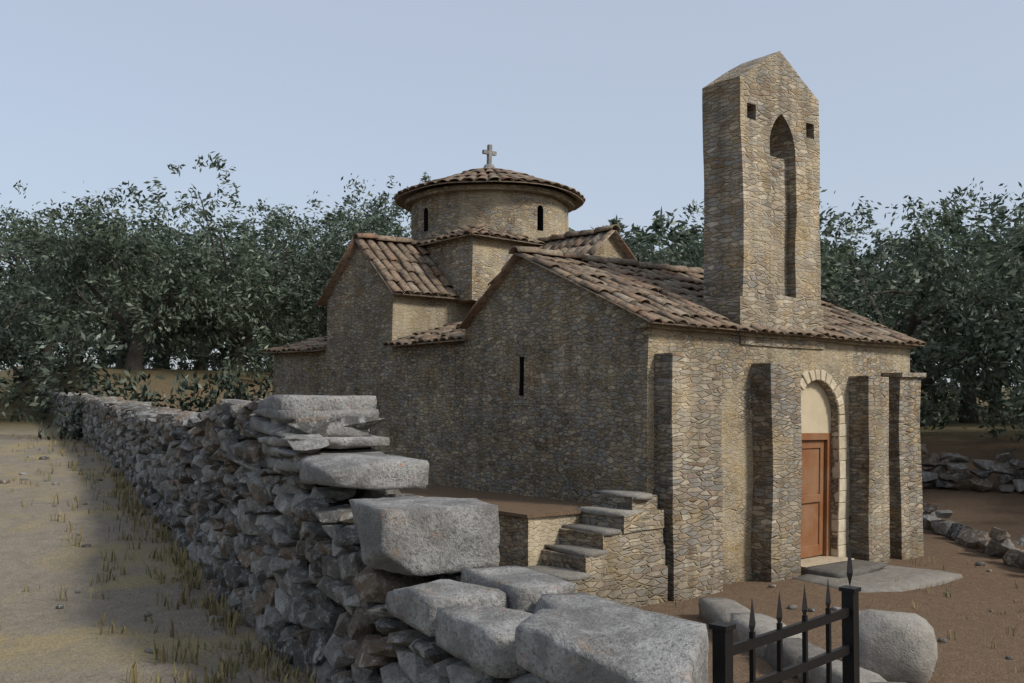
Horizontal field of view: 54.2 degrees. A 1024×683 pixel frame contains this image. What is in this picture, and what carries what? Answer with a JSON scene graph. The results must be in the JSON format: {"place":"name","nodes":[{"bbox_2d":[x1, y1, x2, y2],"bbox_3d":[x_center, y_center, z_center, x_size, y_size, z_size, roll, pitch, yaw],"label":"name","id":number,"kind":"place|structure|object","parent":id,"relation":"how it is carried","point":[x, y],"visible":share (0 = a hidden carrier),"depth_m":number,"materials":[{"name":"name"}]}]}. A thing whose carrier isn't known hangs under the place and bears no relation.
{"place":"outdoors","nodes":[
{"label":"outdoors","id":0,"kind":"place"},
{"bbox_2d":[0,366,1023,682],"bbox_3d":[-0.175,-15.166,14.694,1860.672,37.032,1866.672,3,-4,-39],"label":"ground","id":1,"kind":"structure","parent":0,"point":[42,640],"depth_m":10.52,"materials":[{"name":"brown soil"}]},
{"bbox_2d":[0,356,20,395],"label":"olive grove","id":2,"kind":"object","parent":1,"relation":"on","point":[14,385],"visible":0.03,"depth_m":66.72,"materials":[{"name":"green plant"}]},
{"bbox_2d":[0,272,37,409],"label":"olive tree","id":3,"kind":"object","parent":1,"relation":"on","point":[9,371],"depth_m":46.97,"materials":[{"name":"green plant"}]},
{"bbox_2d":[0,283,66,403],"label":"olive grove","id":4,"kind":"object","parent":1,"relation":"on","point":[3,382],"depth_m":55.19,"materials":[{"name":"green plant"}]},
{"bbox_2d":[0,260,95,422],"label":"olive tree","id":5,"kind":"object","parent":1,"relation":"on","point":[8,307],"depth_m":34.69,"materials":[{"name":"green plant"}]},
{"bbox_2d":[0,259,98,388],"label":"olive tree","id":6,"kind":"object","parent":1,"relation":"on","point":[35,344],"depth_m":58.34,"materials":[{"name":"green plant"}]},
{"bbox_2d":[0,332,103,393],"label":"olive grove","id":7,"kind":"object","parent":1,"relation":"on","point":[17,363],"depth_m":67.42,"materials":[{"name":"green plant"}]},
{"bbox_2d":[0,227,144,374],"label":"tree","id":8,"kind":"object","parent":1,"relation":"on","point":[28,301],"depth_m":55.52,"materials":[{"name":"green plant"}]},
{"bbox_2d":[41,391,128,453],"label":"stone wall","id":9,"kind":"structure","parent":1,"relation":"on","point":[94,409],"depth_m":20.09,"materials":[{"name":"grey stone"}]},
{"bbox_2d":[28,289,150,369],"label":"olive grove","id":10,"kind":"object","parent":1,"relation":"on","point":[58,347],"depth_m":69.60,"materials":[{"name":"green plant"}]},
{"bbox_2d":[0,180,232,369],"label":"olive tree","id":11,"kind":"object","parent":1,"relation":"on","point":[10,270],"depth_m":41.80,"materials":[{"name":"green plant"}]},
{"bbox_2d":[3,282,251,366],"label":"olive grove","id":12,"kind":"object","parent":1,"relation":"on","point":[62,352],"depth_m":59.52,"materials":[{"name":"green plant"}]},
{"bbox_2d":[0,202,256,368],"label":"olive tree","id":13,"kind":"object","parent":1,"relation":"on","point":[157,359],"depth_m":37.20,"materials":[{"name":"green plant"}]},
{"bbox_2d":[4,201,255,369],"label":"olive tree","id":14,"kind":"object","parent":1,"relation":"on","point":[148,359],"depth_m":47.70,"materials":[{"name":"green plant"}]},
{"bbox_2d":[0,181,292,381],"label":"olive tree","id":15,"kind":"object","parent":1,"relation":"on","point":[129,264],"depth_m":31.28,"materials":[{"name":"green plant"}]},
{"bbox_2d":[26,315,274,440],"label":"hedge leaves","id":16,"kind":"object","parent":1,"relation":"on","point":[109,389],"visible":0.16,"depth_m":22.38,"materials":[{"name":"green plant"}]},
{"bbox_2d":[92,246,230,369],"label":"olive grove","id":17,"kind":"object","parent":1,"relation":"on","point":[193,362],"depth_m":57.82,"materials":[{"name":"green plant"}]},
{"bbox_2d":[124,315,220,365],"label":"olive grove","id":18,"kind":"object","parent":1,"relation":"on","point":[215,352],"depth_m":72.49,"materials":[{"name":"green plant"}]},
{"bbox_2d":[108,315,288,369],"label":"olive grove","id":19,"kind":"object","parent":1,"relation":"on","point":[191,356],"depth_m":58.97,"materials":[{"name":"green plant"}]},
{"bbox_2d":[93,202,312,369],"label":"olive tree","id":20,"kind":"object","parent":1,"relation":"on","point":[179,245],"depth_m":57.13,"materials":[{"name":"green plant"}]},
{"bbox_2d":[177,328,301,370],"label":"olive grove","id":21,"kind":"object","parent":1,"relation":"on","point":[222,337],"depth_m":68.15,"materials":[{"name":"green plant"}]},
{"bbox_2d":[100,184,389,371],"bbox_3d":[-9.237,-1.675,36.011,10.044,6.979,9.898,3,-4,-39],"label":"olive tree","id":22,"kind":"object","parent":1,"relation":"on","point":[272,304],"depth_m":33.98,"materials":[{"name":"green plant"}]},
{"bbox_2d":[95,151,395,371],"bbox_3d":[-10.454,-2.507,39.721,10.851,8.213,11.830,3,-4,-39],"label":"olive tree","id":23,"kind":"object","parent":1,"relation":"on","point":[231,225],"depth_m":36.69,"materials":[{"name":"green plant"}]},
{"bbox_2d":[187,303,327,370],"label":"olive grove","id":24,"kind":"object","parent":1,"relation":"on","point":[273,336],"depth_m":56.88,"materials":[{"name":"green plant"}]},
{"bbox_2d":[191,214,331,371],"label":"olive tree","id":25,"kind":"object","parent":1,"relation":"on","point":[199,354],"depth_m":49.48,"materials":[{"name":"green plant"}]},
{"bbox_2d":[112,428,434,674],"bbox_3d":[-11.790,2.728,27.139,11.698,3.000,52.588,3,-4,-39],"label":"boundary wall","id":26,"kind":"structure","parent":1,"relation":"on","point":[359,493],"depth_m":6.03,"materials":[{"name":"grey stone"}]},
{"bbox_2d":[260,318,317,343],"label":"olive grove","id":27,"kind":"object","parent":1,"relation":"on","point":[313,329],"visible":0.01,"depth_m":55.25,"materials":[{"name":"green plant"}]},
{"bbox_2d":[102,398,548,682],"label":"stone wall","id":28,"kind":"structure","parent":1,"relation":"on","point":[262,575],"depth_m":6.42,"materials":[{"name":"grey stone"}]},
{"bbox_2d":[250,395,708,682],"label":"large stones","id":29,"kind":"object","parent":28,"relation":"on","point":[487,614],"visible":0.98,"depth_m":4.30,"materials":[{"name":"grey stone"}]},
{"bbox_2d":[219,172,434,371],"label":"olive tree","id":30,"kind":"object","parent":1,"relation":"on","point":[351,202],"depth_m":42.74,"materials":[{"name":"green plant"}]},
{"bbox_2d":[272,173,411,338],"bbox_3d":[-4.031,-1.798,36.730,9.545,7.490,8.994,3,-4,-39],"label":"olive tree","id":31,"kind":"object","parent":1,"relation":"on","point":[381,221],"depth_m":34.34,"materials":[{"name":"green plant"}]},
{"bbox_2d":[0,446,1012,673],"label":"grass tufts","id":32,"kind":"object","parent":1,"relation":"on","point":[148,613],"visible":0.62,"depth_m":11.91,"materials":[{"name":"green plant"}]},
{"bbox_2d":[0,430,1023,682],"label":"dry grass tufts","id":33,"kind":"object","parent":1,"relation":"on","point":[234,618],"visible":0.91,"depth_m":8.04,"materials":[{"name":"plant"}]},
{"bbox_2d":[498,514,577,566],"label":"low stone wall","id":34,"kind":"structure","parent":1,"relation":"on","point":[523,541],"depth_m":12.35,"materials":[{"name":"beige stone"}]},
{"bbox_2d":[399,485,589,517],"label":"terrace floor","id":35,"kind":"structure","parent":34,"relation":"on","point":[522,506],"depth_m":13.74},
{"bbox_2d":[274,184,924,601],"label":"church walls","id":36,"kind":"structure","parent":1,"relation":"on","point":[694,432],"depth_m":14.88,"materials":[{"name":"grey stone"}]},
{"bbox_2d":[515,345,530,401],"bbox_3d":[0.202,0.477,14.815,0.146,0.850,0.346,3,-4,-39],"label":"slit window frame","id":37,"kind":"object","parent":36,"relation":"attached to","point":[526,349],"visible":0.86,"depth_m":14.77,"materials":[{"name":"beige stone"}]},
{"bbox_2d":[263,166,923,353],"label":"church roof tiles","id":38,"kind":"object","parent":36,"relation":"on","point":[654,294],"visible":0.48,"depth_m":16.85,"materials":[{"name":"brown tile"}]},
{"bbox_2d":[483,144,497,166],"bbox_3d":[-0.460,-3.840,20.889,0.309,0.563,0.318,0,-3,1],"label":"cross","id":39,"kind":"object","parent":38,"relation":"on","point":[489,152],"visible":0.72,"depth_m":20.87,"materials":[{"name":"stone"}]},
{"bbox_2d":[692,51,823,347],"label":"bell gable","id":40,"kind":"structure","parent":36,"relation":"attached to","point":[762,178],"depth_m":14.63,"materials":[{"name":"grey stone"}]},
{"bbox_2d":[799,380,828,431],"bbox_3d":[4.457,0.980,15.288,1.044,0.811,0.213,3,-4,-39],"label":"tympanum","id":41,"kind":"object","parent":36,"relation":"in","point":[813,412],"depth_m":15.28,"materials":[{"name":"beige paint"}]},
{"bbox_2d":[800,432,829,558],"bbox_3d":[4.438,2.364,15.180,1.086,1.972,0.215,3,-4,-39],"label":"door frame","id":42,"kind":"object","parent":36,"relation":"in","point":[825,436],"visible":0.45,"depth_m":15.40,"materials":[{"name":"brown wood"}]},
{"bbox_2d":[800,439,822,560],"bbox_3d":[4.437,2.397,15.184,0.880,1.836,0.095,3,-4,-39],"label":"door","id":43,"kind":"structure","parent":42,"relation":"in","point":[811,461],"depth_m":15.28,"materials":[{"name":"wood"}]},
{"bbox_2d":[799,368,845,566],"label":"door arch stones","id":44,"kind":"object","parent":36,"relation":"attached to","point":[838,540],"depth_m":15.37,"materials":[{"name":"beige stone"}]},
{"bbox_2d":[541,494,665,606],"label":"stone staircase","id":45,"kind":"structure","parent":1,"relation":"on","point":[629,569],"depth_m":12.20,"materials":[{"name":"beige stone"}]},
{"bbox_2d":[525,489,651,580],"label":"stair treads","id":46,"kind":"object","parent":45,"relation":"on","point":[571,574],"visible":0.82,"depth_m":12.13,"materials":[{"name":"grey stone"}]},
{"bbox_2d":[569,226,675,262],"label":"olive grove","id":47,"kind":"object","parent":1,"relation":"on","point":[645,250],"visible":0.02,"depth_m":46.55,"materials":[{"name":"green plant"}]},
{"bbox_2d":[576,214,702,252],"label":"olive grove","id":48,"kind":"object","parent":1,"relation":"on","point":[614,221],"depth_m":56.64,"materials":[{"name":"green plant"}]},
{"bbox_2d":[624,206,702,268],"bbox_3d":[4.986,0.029,30.362,9.869,9.021,9.520,3,-4,-39],"label":"olive tree","id":49,"kind":"object","parent":1,"relation":"on","point":[690,253],"depth_m":27.86,"materials":[{"name":"green plant"}]},
{"bbox_2d":[625,205,702,264],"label":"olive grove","id":50,"kind":"object","parent":1,"relation":"on","point":[656,230],"depth_m":40.90,"materials":[{"name":"green plant"}]},
{"bbox_2d":[644,199,702,268],"bbox_3d":[5.206,-0.864,37.895,12.116,9.207,12.004,3,-4,-39],"label":"olive tree","id":51,"kind":"object","parent":1,"relation":"on","point":[690,211],"depth_m":36.92,"materials":[{"name":"green plant"}]},
{"bbox_2d":[636,247,888,311],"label":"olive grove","id":52,"kind":"object","parent":1,"relation":"on","point":[647,256],"depth_m":40.57,"materials":[{"name":"green plant"}]},
{"bbox_2d":[709,540,860,682],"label":"iron gate","id":53,"kind":"structure","parent":1,"relation":"on","point":[725,649],"depth_m":3.78,"materials":[{"name":"black metal"}]},
{"bbox_2d":[698,559,962,682],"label":"stones","id":54,"kind":"object","parent":1,"relation":"on","point":[896,647],"visible":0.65,"depth_m":9.18,"materials":[{"name":"grey stone"}]},
{"bbox_2d":[684,199,1010,421],"bbox_3d":[12.752,-0.845,41.732,14.068,9.096,13.503,3,-4,-39],"label":"olive tree","id":55,"kind":"object","parent":1,"relation":"on","point":[928,250],"depth_m":38.73,"materials":[{"name":"green plant"}]},
{"bbox_2d":[821,224,933,362],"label":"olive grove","id":56,"kind":"object","parent":1,"relation":"on","point":[829,225],"depth_m":55.81,"materials":[{"name":"green plant"}]},
{"bbox_2d":[851,242,958,368],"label":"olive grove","id":57,"kind":"object","parent":1,"relation":"on","point":[893,270],"depth_m":46.70,"materials":[{"name":"green plant"}]},
{"bbox_2d":[851,227,977,371],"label":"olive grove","id":58,"kind":"object","parent":1,"relation":"on","point":[877,237],"depth_m":54.83,"materials":[{"name":"green plant"}]},
{"bbox_2d":[820,233,1012,413],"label":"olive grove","id":59,"kind":"object","parent":1,"relation":"on","point":[950,405],"depth_m":43.05,"materials":[{"name":"green plant"}]},
{"bbox_2d":[820,189,1023,454],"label":"olive tree","id":60,"kind":"object","parent":1,"relation":"on","point":[832,278],"depth_m":24.88,"materials":[{"name":"green plant"}]},
{"bbox_2d":[820,232,1023,441],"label":"olive tree","id":61,"kind":"object","parent":1,"relation":"on","point":[902,299],"depth_m":29.97,"materials":[{"name":"green plant"}]},
{"bbox_2d":[864,217,1016,422],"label":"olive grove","id":62,"kind":"object","parent":1,"relation":"on","point":[947,241],"depth_m":42.12,"materials":[{"name":"green plant"}]},
{"bbox_2d":[891,239,1020,426],"bbox_3d":[22.229,-0.101,41.648,14.712,10.003,14.815,3,-4,-39],"label":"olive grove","id":63,"kind":"object","parent":1,"relation":"on","point":[945,419],"depth_m":39.67,"materials":[{"name":"green plant"}]},
{"bbox_2d":[893,182,1023,430],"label":"olive tree","id":64,"kind":"object","parent":1,"relation":"on","point":[1011,273],"depth_m":23.24,"materials":[{"name":"green plant"}]},
{"bbox_2d":[914,305,1023,414],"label":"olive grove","id":65,"kind":"object","parent":1,"relation":"on","point":[992,403],"depth_m":53.87,"materials":[{"name":"green plant"}]},
{"bbox_2d":[923,444,1023,491],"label":"stone wall","id":66,"kind":"structure","parent":1,"relation":"on","point":[958,468],"depth_m":22.81,"materials":[{"name":"grey stone"}]},
{"bbox_2d":[924,503,1023,568],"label":"yard wall stones","id":67,"kind":"object","parent":1,"relation":"on","point":[996,542],"visible":0.86,"depth_m":17.26,"materials":[{"name":"grey stone"}]},
{"bbox_2d":[925,178,1023,435],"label":"olive tree","id":68,"kind":"object","parent":1,"relation":"on","point":[983,414],"depth_m":30.88,"materials":[{"name":"green plant"}]},
{"bbox_2d":[976,353,1023,404],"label":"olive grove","id":69,"kind":"object","parent":1,"relation":"on","point":[982,395],"visible":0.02,"depth_m":54.04,"materials":[{"name":"green plant"}]},
{"bbox_2d":[993,395,1022,417],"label":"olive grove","id":70,"kind":"object","parent":1,"relation":"on","point":[999,403],"visible":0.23,"depth_m":46.57,"materials":[{"name":"green plant"}]},
{"bbox_2d":[1013,229,1023,420],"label":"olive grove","id":71,"kind":"object","parent":1,"relation":"on","point":[1022,410],"visible":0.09,"depth_m":43.76,"materials":[{"name":"green plant"}]},
{"bbox_2d":[0,0,1023,386],"label":"sky","id":72,"kind":"structure","parent":0,"point":[601,100],"materials":[{"name":"blue"}]}
]}

